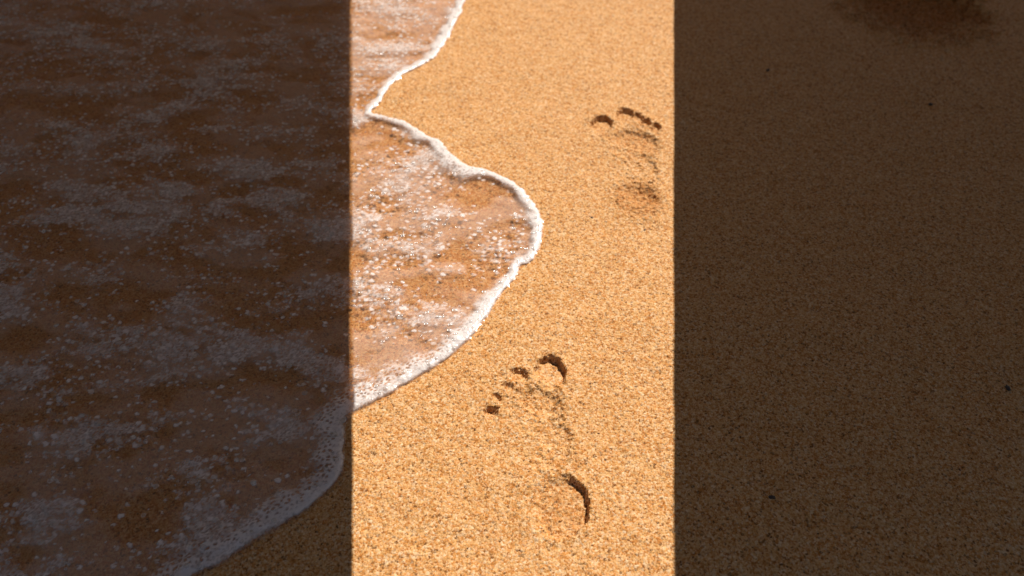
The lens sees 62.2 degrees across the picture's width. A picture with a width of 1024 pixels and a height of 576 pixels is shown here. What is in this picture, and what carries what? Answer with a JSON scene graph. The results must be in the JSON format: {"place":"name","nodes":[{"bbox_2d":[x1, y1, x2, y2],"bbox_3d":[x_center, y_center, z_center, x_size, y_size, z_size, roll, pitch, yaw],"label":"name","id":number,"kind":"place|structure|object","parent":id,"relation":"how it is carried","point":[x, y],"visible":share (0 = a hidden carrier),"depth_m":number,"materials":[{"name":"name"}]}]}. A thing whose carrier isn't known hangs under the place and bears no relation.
{"place":"outdoors","nodes":[
{"label":"outdoors","id":0,"kind":"place"},
{"bbox_2d":[0,0,1023,575],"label":"sand","id":1,"kind":"structure","parent":0,"point":[800,298],"depth_m":1.15,"materials":[{"name":"sand"}]},
{"bbox_2d":[0,0,542,575],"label":"sea foam","id":2,"kind":"object","parent":1,"relation":"on","point":[284,510],"visible":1,"depth_m":1.12,"materials":[{"name":"white"}]},
{"bbox_2d":[481,353,592,539],"bbox_3d":[0.023,0.177,0.974,0.110,0.014,0.255,-4,45,-4],"label":"footprint","id":3,"kind":"object","parent":1,"relation":"on","point":[557,501],"visible":1,"depth_m":0.98},
{"bbox_2d":[589,107,667,218],"bbox_3d":[0.190,-0.203,1.352,0.122,0.013,0.294,0,45,0],"label":"footprint","id":4,"kind":"object","parent":1,"relation":"on","point":[637,194],"visible":1,"depth_m":1.36},
{"bbox_2d":[831,0,1000,47],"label":"footprint","id":5,"kind":"object","parent":1,"relation":"on","point":[948,22],"visible":1,"depth_m":1.70}
]}

